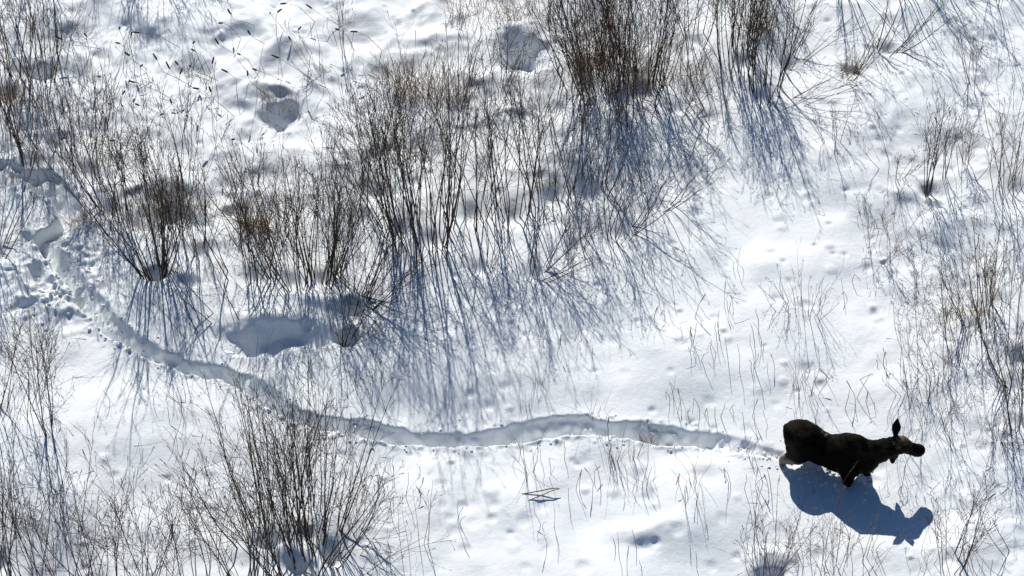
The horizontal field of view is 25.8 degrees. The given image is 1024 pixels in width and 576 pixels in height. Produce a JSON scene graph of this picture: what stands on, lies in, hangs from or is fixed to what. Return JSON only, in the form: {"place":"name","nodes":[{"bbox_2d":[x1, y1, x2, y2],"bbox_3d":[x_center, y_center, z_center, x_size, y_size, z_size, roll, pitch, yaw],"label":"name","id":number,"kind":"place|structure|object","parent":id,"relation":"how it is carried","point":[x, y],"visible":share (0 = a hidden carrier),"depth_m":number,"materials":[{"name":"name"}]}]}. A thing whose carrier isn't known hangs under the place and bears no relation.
{"place":"outdoors","nodes":[
{"label":"outdoors","id":0,"kind":"place"},
{"bbox_2d":[0,0,1023,575],"bbox_3d":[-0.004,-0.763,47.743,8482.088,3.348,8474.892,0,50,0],"label":"ground","id":1,"kind":"structure","parent":0,"point":[466,346],"depth_m":46.78,"materials":[{"name":"snow"}]},
{"bbox_2d":[0,303,37,420],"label":"willow shrub","id":2,"kind":"object","parent":1,"relation":"on","point":[4,391],"visible":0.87,"depth_m":43.89,"materials":[{"name":"brown plant"}]},
{"bbox_2d":[0,47,39,105],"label":"dry grass tuft","id":3,"kind":"object","parent":1,"relation":"on","point":[23,91],"visible":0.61,"depth_m":50.30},
{"bbox_2d":[0,146,44,258],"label":"willow shrub","id":4,"kind":"object","parent":1,"relation":"on","point":[33,201],"visible":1,"depth_m":47.24,"materials":[{"name":"brown plant"}]},
{"bbox_2d":[0,2,46,164],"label":"willow shrub","id":5,"kind":"object","parent":1,"relation":"on","point":[14,136],"visible":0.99,"depth_m":47.99,"materials":[{"name":"brown plant"}]},
{"bbox_2d":[0,382,51,575],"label":"willow shrub","id":6,"kind":"object","parent":1,"relation":"on","point":[3,523],"visible":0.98,"depth_m":40.71,"materials":[{"name":"brown plant"}]},
{"bbox_2d":[0,277,60,385],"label":"willow shrub","id":7,"kind":"object","parent":1,"relation":"on","point":[30,339],"visible":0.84,"depth_m":45.11,"materials":[{"name":"brown plant"}]},
{"bbox_2d":[0,436,62,571],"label":"willow shrub","id":8,"kind":"object","parent":1,"relation":"on","point":[9,489],"visible":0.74,"depth_m":41.80,"materials":[{"name":"brown plant"}]},
{"bbox_2d":[0,33,75,166],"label":"willow shrub","id":9,"kind":"object","parent":1,"relation":"on","point":[33,106],"visible":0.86,"depth_m":48.62,"materials":[{"name":"brown plant"}]},
{"bbox_2d":[0,326,84,420],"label":"willow shrub","id":10,"kind":"object","parent":1,"relation":"on","point":[29,389],"visible":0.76,"depth_m":44.15,"materials":[{"name":"brown plant"}]},
{"bbox_2d":[0,0,88,110],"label":"willow shrub","id":11,"kind":"object","parent":1,"relation":"on","point":[32,28],"visible":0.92,"depth_m":49.43,"materials":[{"name":"brown plant"}]},
{"bbox_2d":[0,0,92,85],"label":"willow shrub","id":12,"kind":"object","parent":1,"relation":"on","point":[54,15],"visible":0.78,"depth_m":50.22,"materials":[{"name":"brown plant"}]},
{"bbox_2d":[0,47,98,181],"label":"willow shrub","id":13,"kind":"object","parent":1,"relation":"on","point":[19,96],"visible":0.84,"depth_m":48.58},
{"bbox_2d":[0,293,100,435],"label":"willow shrub","id":14,"kind":"object","parent":1,"relation":"on","point":[31,344],"visible":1,"depth_m":43.16,"materials":[{"name":"brown plant"}]},
{"bbox_2d":[0,430,106,575],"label":"willow shrub","id":15,"kind":"object","parent":1,"relation":"on","point":[49,521],"visible":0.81,"depth_m":41.59,"materials":[{"name":"brown plant"}]},
{"bbox_2d":[0,405,116,575],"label":"willow shrub","id":16,"kind":"object","parent":1,"relation":"on","point":[29,540],"visible":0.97,"depth_m":40.62,"materials":[{"name":"brown plant"}]},
{"bbox_2d":[4,434,126,575],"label":"willow shrub","id":17,"kind":"object","parent":1,"relation":"on","point":[78,531],"visible":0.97,"depth_m":41.10,"materials":[{"name":"brown plant"}]},
{"bbox_2d":[24,8,135,183],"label":"willow shrub","id":18,"kind":"object","parent":1,"relation":"on","point":[62,96],"visible":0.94,"depth_m":48.00,"materials":[{"name":"plant"}]},
{"bbox_2d":[13,89,149,220],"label":"willow shrub","id":19,"kind":"object","parent":1,"relation":"on","point":[89,156],"visible":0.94,"depth_m":47.25,"materials":[{"name":"brown plant"}]},
{"bbox_2d":[49,437,188,575],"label":"willow shrub","id":20,"kind":"object","parent":1,"relation":"on","point":[128,547],"visible":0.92,"depth_m":40.54,"materials":[{"name":"brown plant"}]},
{"bbox_2d":[73,68,174,198],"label":"willow shrub","id":21,"kind":"object","parent":1,"relation":"on","point":[134,144],"visible":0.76,"depth_m":47.76,"materials":[{"name":"brown plant"}]},
{"bbox_2d":[61,451,189,575],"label":"willow shrub","id":22,"kind":"object","parent":1,"relation":"on","point":[115,558],"visible":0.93,"depth_m":41.07,"materials":[{"name":"brown plant"}]},
{"bbox_2d":[47,119,222,282],"bbox_3d":[-7.749,-1.673,46.022,3.351,4.170,2.850,-36,59,-26],"label":"willow shrub","id":23,"kind":"object","parent":1,"relation":"on","point":[162,265],"visible":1,"depth_m":46.07,"materials":[{"name":"brown plant"}]},
{"bbox_2d":[93,454,233,575],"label":"willow shrub","id":24,"kind":"object","parent":1,"relation":"on","point":[172,525],"visible":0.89,"depth_m":40.72,"materials":[{"name":"brown plant"}]},
{"bbox_2d":[129,153,198,248],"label":"willow shrub","id":25,"kind":"object","parent":1,"relation":"on","point":[169,198],"visible":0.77,"depth_m":47.03,"materials":[{"name":"brown plant"}]},
{"bbox_2d":[111,46,237,224],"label":"willow shrub","id":26,"kind":"object","parent":1,"relation":"on","point":[165,114],"visible":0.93,"depth_m":47.62,"materials":[{"name":"brown plant"}]},
{"bbox_2d":[109,428,249,575],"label":"willow shrub","id":27,"kind":"object","parent":1,"relation":"on","point":[189,515],"visible":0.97,"depth_m":40.23,"materials":[{"name":"brown plant"}]},
{"bbox_2d":[139,140,247,261],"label":"willow shrub","id":28,"kind":"object","parent":1,"relation":"on","point":[189,217],"visible":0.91,"depth_m":46.83,"materials":[{"name":"brown plant"}]},
{"bbox_2d":[149,227,238,323],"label":"willow shrub","id":29,"kind":"object","parent":1,"relation":"on","point":[200,289],"visible":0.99,"depth_m":46.03,"materials":[{"name":"brown plant"}]},
{"bbox_2d":[168,449,256,575],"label":"willow shrub","id":30,"kind":"object","parent":1,"relation":"on","point":[218,519],"visible":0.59,"depth_m":42.07,"materials":[{"name":"brown plant"}]},
{"bbox_2d":[164,117,324,289],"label":"willow shrub","id":31,"kind":"object","parent":1,"relation":"on","point":[274,246],"visible":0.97,"depth_m":46.21,"materials":[{"name":"brown plant"}]},
{"bbox_2d":[134,337,356,559],"bbox_3d":[-4.925,3.113,41.783,3.897,4.712,3.076,6,50,5],"label":"willow shrub","id":32,"kind":"object","parent":1,"relation":"on","point":[251,445],"visible":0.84,"depth_m":41.86,"materials":[{"name":"brown plant"}]},
{"bbox_2d":[211,124,280,196],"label":"willow shrub","id":33,"kind":"object","parent":1,"relation":"on","point":[231,160],"visible":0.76,"depth_m":48.35,"materials":[{"name":"brown plant"}]},
{"bbox_2d":[151,419,341,575],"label":"willow shrub","id":34,"kind":"object","parent":1,"relation":"on","point":[249,514],"visible":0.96,"depth_m":40.84,"materials":[{"name":"brown plant"}]},
{"bbox_2d":[218,182,281,233],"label":"dry grass tuft","id":35,"kind":"object","parent":1,"relation":"on","point":[267,220],"visible":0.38,"depth_m":47.89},
{"bbox_2d":[224,161,305,245],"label":"willow shrub","id":36,"kind":"object","parent":1,"relation":"on","point":[265,205],"visible":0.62,"depth_m":47.38,"materials":[{"name":"brown plant"}]},
{"bbox_2d":[185,124,348,293],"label":"willow shrub","id":37,"kind":"object","parent":1,"relation":"on","point":[291,243],"visible":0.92,"depth_m":46.12,"materials":[{"name":"brown plant"}]},
{"bbox_2d":[175,352,409,575],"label":"willow shrub","id":38,"kind":"object","parent":1,"relation":"on","point":[279,521],"visible":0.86,"depth_m":41.49,"materials":[{"name":"brown plant"}]},
{"bbox_2d":[255,399,337,472],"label":"willow shrub","id":39,"kind":"object","parent":1,"relation":"on","point":[309,432],"visible":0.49,"depth_m":43.40,"materials":[{"name":"brown plant"}]},
{"bbox_2d":[227,328,376,569],"bbox_3d":[-3.788,3.179,41.957,2.651,4.732,3.732,0,50,0],"label":"willow shrub","id":40,"kind":"object","parent":1,"relation":"on","point":[285,471],"visible":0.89,"depth_m":41.80,"materials":[{"name":"brown plant"}]},
{"bbox_2d":[234,147,392,288],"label":"willow shrub","id":41,"kind":"object","parent":1,"relation":"on","point":[336,229],"visible":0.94,"depth_m":46.25,"materials":[{"name":"brown plant"}]},
{"bbox_2d":[293,98,356,188],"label":"willow shrub","id":42,"kind":"object","parent":1,"relation":"on","point":[320,130],"visible":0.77,"depth_m":48.35,"materials":[{"name":"brown plant"}]},
{"bbox_2d":[255,361,410,568],"bbox_3d":[-3.469,3.874,42.220,3.147,3.410,4.013,0,50,0],"label":"willow shrub","id":43,"kind":"object","parent":1,"relation":"on","point":[343,526],"visible":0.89,"depth_m":42.09,"materials":[{"name":"brown plant"}]},
{"bbox_2d":[284,143,384,250],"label":"willow shrub","id":44,"kind":"object","parent":1,"relation":"on","point":[328,196],"visible":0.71,"depth_m":47.11,"materials":[{"name":"brown plant"}]},
{"bbox_2d":[318,264,398,348],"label":"willow shrub","id":45,"kind":"object","parent":1,"relation":"on","point":[359,324],"visible":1,"depth_m":45.75,"materials":[{"name":"brown plant"}]},
{"bbox_2d":[297,85,430,223],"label":"willow shrub","id":46,"kind":"object","parent":1,"relation":"on","point":[362,173],"visible":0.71,"depth_m":47.55,"materials":[{"name":"brown plant"}]},
{"bbox_2d":[307,55,426,162],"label":"willow shrub","id":47,"kind":"object","parent":1,"relation":"on","point":[335,129],"visible":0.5,"depth_m":48.37,"materials":[{"name":"brown plant"}]},
{"bbox_2d":[316,412,421,552],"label":"willow shrub","id":48,"kind":"object","parent":1,"relation":"on","point":[384,493],"visible":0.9,"depth_m":42.44,"materials":[{"name":"brown plant"}]},
{"bbox_2d":[301,37,459,246],"bbox_3d":[-2.632,-3.412,46.916,3.492,4.958,4.814,0,50,0],"label":"willow shrub","id":49,"kind":"object","parent":1,"relation":"on","point":[385,163],"visible":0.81,"depth_m":46.65,"materials":[{"name":"brown plant"}]},
{"bbox_2d":[313,189,451,315],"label":"willow shrub","id":50,"kind":"object","parent":1,"relation":"on","point":[381,264],"visible":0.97,"depth_m":46.35,"materials":[{"name":"brown plant"}]},
{"bbox_2d":[357,41,435,94],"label":"dry grass tuft","id":51,"kind":"object","parent":1,"relation":"on","point":[396,72],"visible":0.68,"depth_m":51.02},
{"bbox_2d":[337,444,463,572],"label":"willow shrub","id":52,"kind":"object","parent":1,"relation":"on","point":[383,524],"visible":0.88,"depth_m":42.32,"materials":[{"name":"brown plant"}]},
{"bbox_2d":[302,0,519,266],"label":"willow shrub","id":53,"kind":"object","parent":1,"relation":"on","point":[449,203],"visible":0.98,"depth_m":46.11,"materials":[{"name":"brown plant"}]},
{"bbox_2d":[374,38,491,107],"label":"dry grass tuft","id":54,"kind":"object","parent":1,"relation":"on","point":[435,82],"visible":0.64,"depth_m":50.55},
{"bbox_2d":[33,237,873,493],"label":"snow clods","id":55,"kind":"object","parent":1,"relation":"on","point":[501,424],"visible":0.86,"depth_m":45.58,"materials":[{"name":"snow"}]},
{"bbox_2d":[434,0,525,26],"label":"dry grass tuft","id":56,"kind":"object","parent":1,"relation":"on","point":[486,1],"visible":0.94,"depth_m":52.45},
{"bbox_2d":[375,4,585,233],"bbox_3d":[-0.658,-3.183,46.945,4.433,4.963,3.506,0,50,0],"label":"willow shrub","id":57,"kind":"object","parent":1,"relation":"on","point":[480,177],"visible":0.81,"depth_m":47.10,"materials":[{"name":"brown plant"}]},
{"bbox_2d":[453,178,524,278],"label":"willow shrub","id":58,"kind":"object","parent":1,"relation":"on","point":[486,236],"visible":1,"depth_m":47.15,"materials":[{"name":"brown plant"}]},
{"bbox_2d":[399,31,595,233],"bbox_3d":[-0.102,-3.040,46.998,3.490,4.908,3.333,27,55,21],"label":"willow shrub","id":59,"kind":"object","parent":1,"relation":"on","point":[493,147],"visible":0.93,"depth_m":47.12,"materials":[{"name":"brown plant"}]},
{"bbox_2d":[478,1,535,96],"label":"willow shrub","id":60,"kind":"object","parent":1,"relation":"on","point":[524,42],"visible":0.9,"depth_m":50.53,"materials":[{"name":"brown plant"}]},
{"bbox_2d":[469,32,626,209],"bbox_3d":[0.825,-3.650,47.517,3.536,4.687,3.610,-32,57,-24],"label":"willow shrub","id":61,"kind":"object","parent":1,"relation":"on","point":[532,114],"visible":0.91,"depth_m":47.66,"materials":[{"name":"brown plant"}]},
{"bbox_2d":[512,180,607,285],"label":"willow shrub","id":62,"kind":"object","parent":1,"relation":"on","point":[560,257],"visible":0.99,"depth_m":46.98,"materials":[{"name":"brown plant"}]},
{"bbox_2d":[507,0,662,99],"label":"willow shrub","id":63,"kind":"object","parent":1,"relation":"on","point":[608,14],"visible":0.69,"depth_m":49.76,"materials":[{"name":"brown plant"}]},
{"bbox_2d":[530,153,649,252],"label":"willow shrub","id":64,"kind":"object","parent":1,"relation":"on","point":[582,206],"visible":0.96,"depth_m":47.27,"materials":[{"name":"brown plant"}]},
{"bbox_2d":[526,60,656,203],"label":"willow shrub","id":65,"kind":"object","parent":1,"relation":"on","point":[554,137],"visible":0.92,"depth_m":48.05,"materials":[{"name":"brown plant"}]},
{"bbox_2d":[548,7,688,98],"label":"shrub","id":66,"kind":"object","parent":1,"relation":"on","point":[642,74],"visible":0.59,"depth_m":50.89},
{"bbox_2d":[521,0,724,137],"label":"willow shrub","id":67,"kind":"object","parent":1,"relation":"on","point":[577,27],"visible":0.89,"depth_m":49.41,"materials":[{"name":"brown plant"}]},
{"bbox_2d":[582,0,721,107],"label":"willow shrub","id":68,"kind":"object","parent":1,"relation":"on","point":[634,24],"visible":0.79,"depth_m":49.90,"materials":[{"name":"brown plant"}]},
{"bbox_2d":[587,132,730,243],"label":"willow shrub","id":69,"kind":"object","parent":1,"relation":"on","point":[631,183],"visible":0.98,"depth_m":47.37,"materials":[{"name":"brown plant"}]},
{"bbox_2d":[627,118,723,212],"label":"willow shrub","id":70,"kind":"object","parent":1,"relation":"on","point":[640,188],"visible":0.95,"depth_m":47.79,"materials":[{"name":"brown plant"}]},
{"bbox_2d":[635,18,727,118],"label":"willow shrub","id":71,"kind":"object","parent":1,"relation":"on","point":[698,67],"visible":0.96,"depth_m":49.94,"materials":[{"name":"brown plant"}]},
{"bbox_2d":[649,8,740,126],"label":"willow shrub","id":72,"kind":"object","parent":1,"relation":"on","point":[700,120],"visible":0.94,"depth_m":50.23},
{"bbox_2d":[656,0,734,48],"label":"willow shrub","id":73,"kind":"object","parent":1,"relation":"on","point":[695,20],"visible":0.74,"depth_m":51.32,"materials":[{"name":"brown plant"}]},
{"bbox_2d":[694,0,800,80],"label":"willow shrub","id":74,"kind":"object","parent":1,"relation":"on","point":[732,37],"visible":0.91,"depth_m":50.53,"materials":[{"name":"brown plant"}]},
{"bbox_2d":[744,483,775,575],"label":"willow shrub","id":75,"kind":"object","parent":1,"relation":"on","point":[757,534],"visible":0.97,"depth_m":42.17,"materials":[{"name":"brown plant"}]},
{"bbox_2d":[714,475,828,575],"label":"willow shrub","id":76,"kind":"object","parent":1,"relation":"on","point":[776,552],"visible":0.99,"depth_m":41.88,"materials":[{"name":"brown plant"}]},
{"bbox_2d":[730,0,827,109],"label":"willow shrub","id":77,"kind":"object","parent":1,"relation":"on","point":[767,54],"visible":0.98,"depth_m":49.84,"materials":[{"name":"brown plant"}]},
{"bbox_2d":[764,490,847,575],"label":"willow shrub","id":78,"kind":"object","parent":1,"relation":"on","point":[823,541],"visible":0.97,"depth_m":42.00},
{"bbox_2d":[782,243,844,324],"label":"willow shrub","id":79,"kind":"object","parent":1,"relation":"on","point":[808,293],"visible":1,"depth_m":46.10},
{"bbox_2d":[779,0,869,70],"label":"willow shrub","id":80,"kind":"object","parent":1,"relation":"on","point":[809,23],"visible":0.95,"depth_m":51.24,"materials":[{"name":"brown plant"}]},
{"bbox_2d":[781,52,884,110],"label":"willow shrub","id":81,"kind":"object","parent":1,"relation":"on","point":[834,83],"visible":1,"depth_m":50.16,"materials":[{"name":"brown plant"}]},
{"bbox_2d":[800,461,875,575],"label":"willow shrub","id":82,"kind":"object","parent":1,"relation":"on","point":[831,534],"visible":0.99,"depth_m":41.89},
{"bbox_2d":[779,418,924,486],"bbox_3d":[6.590,3.279,43.667,2.765,2.320,0.805,13,51,11],"label":"moose","id":83,"kind":"object","parent":1,"relation":"on","point":[805,441],"visible":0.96,"depth_m":43.36},
{"bbox_2d":[847,15,906,83],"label":"willow shrub","id":84,"kind":"object","parent":1,"relation":"on","point":[859,69],"visible":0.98,"depth_m":50.48,"materials":[{"name":"brown plant"}]},
{"bbox_2d":[834,486,922,575],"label":"willow shrub","id":85,"kind":"object","parent":1,"relation":"on","point":[872,539],"visible":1,"depth_m":41.97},
{"bbox_2d":[852,193,934,266],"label":"willow shrub","id":86,"kind":"object","parent":1,"relation":"on","point":[859,212],"visible":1,"depth_m":47.31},
{"bbox_2d":[854,110,935,181],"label":"willow shrub","id":87,"kind":"object","parent":1,"relation":"on","point":[897,163],"visible":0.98,"depth_m":48.59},
{"bbox_2d":[860,170,947,240],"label":"willow shrub","id":88,"kind":"object","parent":1,"relation":"on","point":[902,189],"visible":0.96,"depth_m":47.71,"materials":[{"name":"brown plant"}]},
{"bbox_2d":[886,262,953,350],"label":"willow shrub","id":89,"kind":"object","parent":1,"relation":"on","point":[917,297],"visible":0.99,"depth_m":45.59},
{"bbox_2d":[877,0,965,56],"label":"willow shrub","id":90,"kind":"object","parent":1,"relation":"on","point":[910,38],"visible":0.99,"depth_m":51.39,"materials":[{"name":"brown plant"}]},
{"bbox_2d":[899,308,959,385],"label":"willow shrub","id":91,"kind":"object","parent":1,"relation":"on","point":[948,357],"visible":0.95,"depth_m":45.01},
{"bbox_2d":[911,86,960,196],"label":"willow shrub","id":92,"kind":"object","parent":1,"relation":"on","point":[935,156],"visible":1,"depth_m":48.09,"materials":[{"name":"brown plant"}]},
{"bbox_2d":[903,350,987,442],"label":"willow shrub","id":93,"kind":"object","parent":1,"relation":"on","point":[946,398],"visible":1,"depth_m":43.89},
{"bbox_2d":[913,266,987,361],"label":"willow shrub","id":94,"kind":"object","parent":1,"relation":"on","point":[968,333],"visible":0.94,"depth_m":45.49,"materials":[{"name":"brown plant"}]},
{"bbox_2d":[929,96,983,178],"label":"willow shrub","id":95,"kind":"object","parent":1,"relation":"on","point":[954,142],"visible":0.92,"depth_m":48.35,"materials":[{"name":"brown plant"}]},
{"bbox_2d":[928,209,990,332],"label":"willow shrub","id":96,"kind":"object","parent":1,"relation":"on","point":[955,293],"visible":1,"depth_m":45.83,"materials":[{"name":"brown plant"}]},
{"bbox_2d":[931,80,988,163],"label":"willow shrub","id":97,"kind":"object","parent":1,"relation":"on","point":[964,140],"visible":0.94,"depth_m":48.79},
{"bbox_2d":[911,468,1023,574],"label":"willow shrub","id":98,"kind":"object","parent":1,"relation":"on","point":[965,538],"visible":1,"depth_m":41.58,"materials":[{"name":"brown plant"}]},
{"bbox_2d":[912,284,1023,372],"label":"willow shrub","id":99,"kind":"object","parent":1,"relation":"on","point":[978,327],"visible":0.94,"depth_m":45.24,"materials":[{"name":"brown plant"}]},
{"bbox_2d":[933,3,1009,92],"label":"willow shrub","id":100,"kind":"object","parent":1,"relation":"on","point":[972,47],"visible":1,"depth_m":50.52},
{"bbox_2d":[949,222,1013,321],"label":"willow shrub","id":101,"kind":"object","parent":1,"relation":"on","point":[990,285],"visible":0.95,"depth_m":46.09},
{"bbox_2d":[954,53,1023,201],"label":"willow shrub","id":102,"kind":"object","parent":1,"relation":"on","point":[1009,144],"visible":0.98,"depth_m":47.74,"materials":[{"name":"plant"}]},
{"bbox_2d":[959,212,1023,307],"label":"willow shrub","id":103,"kind":"object","parent":1,"relation":"on","point":[1001,275],"visible":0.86,"depth_m":46.36,"materials":[{"name":"brown plant"}]},
{"bbox_2d":[969,301,1023,431],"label":"willow shrub","id":104,"kind":"object","parent":1,"relation":"on","point":[1005,392],"visible":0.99,"depth_m":43.70,"materials":[{"name":"brown plant"}]},
{"bbox_2d":[972,302,1023,397],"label":"willow shrub","id":105,"kind":"object","parent":1,"relation":"on","point":[984,341],"visible":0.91,"depth_m":44.76,"materials":[{"name":"brown plant"}]},
{"bbox_2d":[976,383,1023,456],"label":"willow shrub","id":106,"kind":"object","parent":1,"relation":"on","point":[1009,421],"visible":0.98,"depth_m":44.15,"materials":[{"name":"brown plant"}]},
{"bbox_2d":[983,121,1023,196],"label":"willow shrub","id":107,"kind":"object","parent":1,"relation":"on","point":[1007,166],"visible":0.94,"depth_m":48.37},
{"bbox_2d":[985,220,1023,373],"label":"willow shrub","id":108,"kind":"object","parent":1,"relation":"on","point":[1022,281],"visible":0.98,"depth_m":44.56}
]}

